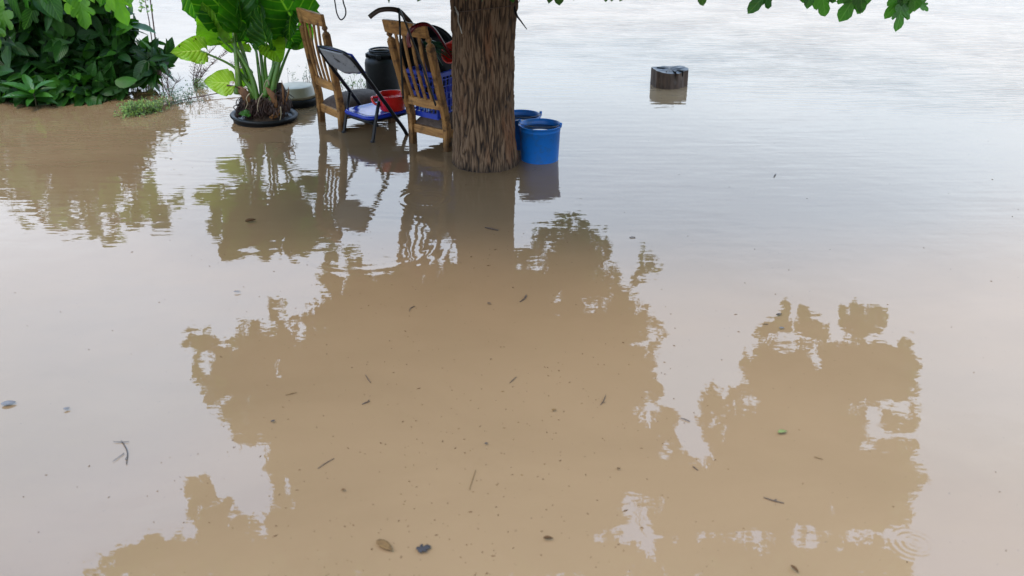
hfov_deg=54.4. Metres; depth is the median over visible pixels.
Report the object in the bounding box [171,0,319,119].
elephant ear plant
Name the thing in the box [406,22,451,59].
red crook handle
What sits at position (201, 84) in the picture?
weed
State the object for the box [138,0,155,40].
thin sapling
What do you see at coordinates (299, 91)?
cream basin
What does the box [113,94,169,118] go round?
floating weed
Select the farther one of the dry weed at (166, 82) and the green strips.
the dry weed at (166, 82)
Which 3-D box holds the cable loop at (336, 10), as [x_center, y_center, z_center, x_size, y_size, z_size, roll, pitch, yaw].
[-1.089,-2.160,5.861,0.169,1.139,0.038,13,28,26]
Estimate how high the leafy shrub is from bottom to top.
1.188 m
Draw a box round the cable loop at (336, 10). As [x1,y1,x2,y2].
[334,0,346,19]
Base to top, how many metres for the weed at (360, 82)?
0.122 m
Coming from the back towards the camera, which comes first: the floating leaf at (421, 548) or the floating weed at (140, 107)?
the floating weed at (140, 107)
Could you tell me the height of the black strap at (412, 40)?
0.589 m
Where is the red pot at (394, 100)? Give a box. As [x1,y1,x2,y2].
[371,90,404,111]
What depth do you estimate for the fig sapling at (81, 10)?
7.15 m
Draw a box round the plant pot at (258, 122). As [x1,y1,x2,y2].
[230,108,297,127]
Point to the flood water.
(828, 188)
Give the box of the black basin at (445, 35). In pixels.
[401,25,451,94]
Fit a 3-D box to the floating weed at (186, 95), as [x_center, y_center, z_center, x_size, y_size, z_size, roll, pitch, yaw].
[-2.525,-1.424,7.426,0.330,0.131,0.512,21,32,37]
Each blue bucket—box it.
[514,109,541,149]
[518,118,561,163]
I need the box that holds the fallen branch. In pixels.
[160,86,246,106]
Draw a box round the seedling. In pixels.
[3,73,57,106]
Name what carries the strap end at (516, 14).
attached to the mulberry tree
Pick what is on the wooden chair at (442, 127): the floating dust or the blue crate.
the blue crate
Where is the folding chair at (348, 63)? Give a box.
[317,45,408,142]
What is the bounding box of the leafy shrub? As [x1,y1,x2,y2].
[0,0,177,106]
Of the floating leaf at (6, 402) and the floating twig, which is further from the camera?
the floating leaf at (6, 402)
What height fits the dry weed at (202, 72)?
0.379 m
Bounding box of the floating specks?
[23,130,1018,575]
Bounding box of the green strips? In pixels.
[423,40,451,65]
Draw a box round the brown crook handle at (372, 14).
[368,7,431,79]
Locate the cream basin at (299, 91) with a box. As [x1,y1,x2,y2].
[283,82,314,100]
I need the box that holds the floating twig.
[113,440,128,463]
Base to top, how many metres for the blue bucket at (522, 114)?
0.340 m
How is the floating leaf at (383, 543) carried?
on the flood water
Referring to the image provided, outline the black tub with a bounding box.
[290,97,315,108]
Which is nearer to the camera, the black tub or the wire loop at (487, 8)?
the wire loop at (487, 8)
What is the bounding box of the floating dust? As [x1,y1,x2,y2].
[93,131,1006,575]
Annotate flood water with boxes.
[0,0,1023,575]
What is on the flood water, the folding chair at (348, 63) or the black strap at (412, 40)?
the folding chair at (348, 63)
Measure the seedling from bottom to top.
0.274 m
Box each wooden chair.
[296,7,395,131]
[382,19,453,151]
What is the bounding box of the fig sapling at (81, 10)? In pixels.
[0,0,133,47]
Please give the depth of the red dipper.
6.24 m
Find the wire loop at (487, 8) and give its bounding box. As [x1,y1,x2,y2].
[450,0,519,11]
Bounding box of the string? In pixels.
[454,6,461,33]
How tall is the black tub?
0.155 m
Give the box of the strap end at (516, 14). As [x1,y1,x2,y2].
[514,6,526,28]
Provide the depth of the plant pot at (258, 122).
6.92 m
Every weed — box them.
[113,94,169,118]
[149,84,204,106]
[154,68,182,95]
[185,77,206,88]
[188,45,226,84]
[286,63,312,84]
[340,72,365,86]
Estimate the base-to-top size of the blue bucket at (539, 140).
0.362 m
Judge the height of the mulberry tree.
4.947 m
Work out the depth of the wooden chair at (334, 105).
6.73 m
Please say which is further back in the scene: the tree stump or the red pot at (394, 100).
the tree stump
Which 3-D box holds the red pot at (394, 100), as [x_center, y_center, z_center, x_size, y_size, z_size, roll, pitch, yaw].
[-0.802,-1.249,6.660,0.208,0.106,0.247,15,29,29]
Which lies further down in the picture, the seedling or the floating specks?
the floating specks
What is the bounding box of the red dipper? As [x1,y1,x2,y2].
[441,40,451,63]
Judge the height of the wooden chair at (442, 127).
1.179 m
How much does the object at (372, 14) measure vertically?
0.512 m
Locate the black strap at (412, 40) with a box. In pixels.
[398,8,435,105]
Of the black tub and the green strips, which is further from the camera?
the black tub
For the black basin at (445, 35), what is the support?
in the blue crate
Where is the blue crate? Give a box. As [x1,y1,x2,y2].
[406,65,452,119]
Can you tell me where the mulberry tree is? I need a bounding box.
[292,0,928,172]
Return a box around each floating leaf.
[1,401,15,404]
[376,539,392,550]
[416,544,430,551]
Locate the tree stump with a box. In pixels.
[650,65,688,88]
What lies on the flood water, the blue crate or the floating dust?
the floating dust
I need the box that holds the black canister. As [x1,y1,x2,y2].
[365,47,399,90]
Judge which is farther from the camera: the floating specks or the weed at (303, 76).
the weed at (303, 76)
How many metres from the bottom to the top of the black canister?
0.503 m
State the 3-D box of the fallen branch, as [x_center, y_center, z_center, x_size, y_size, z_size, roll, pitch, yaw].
[-2.329,-1.470,7.570,0.751,0.055,0.088,-19,31,-35]

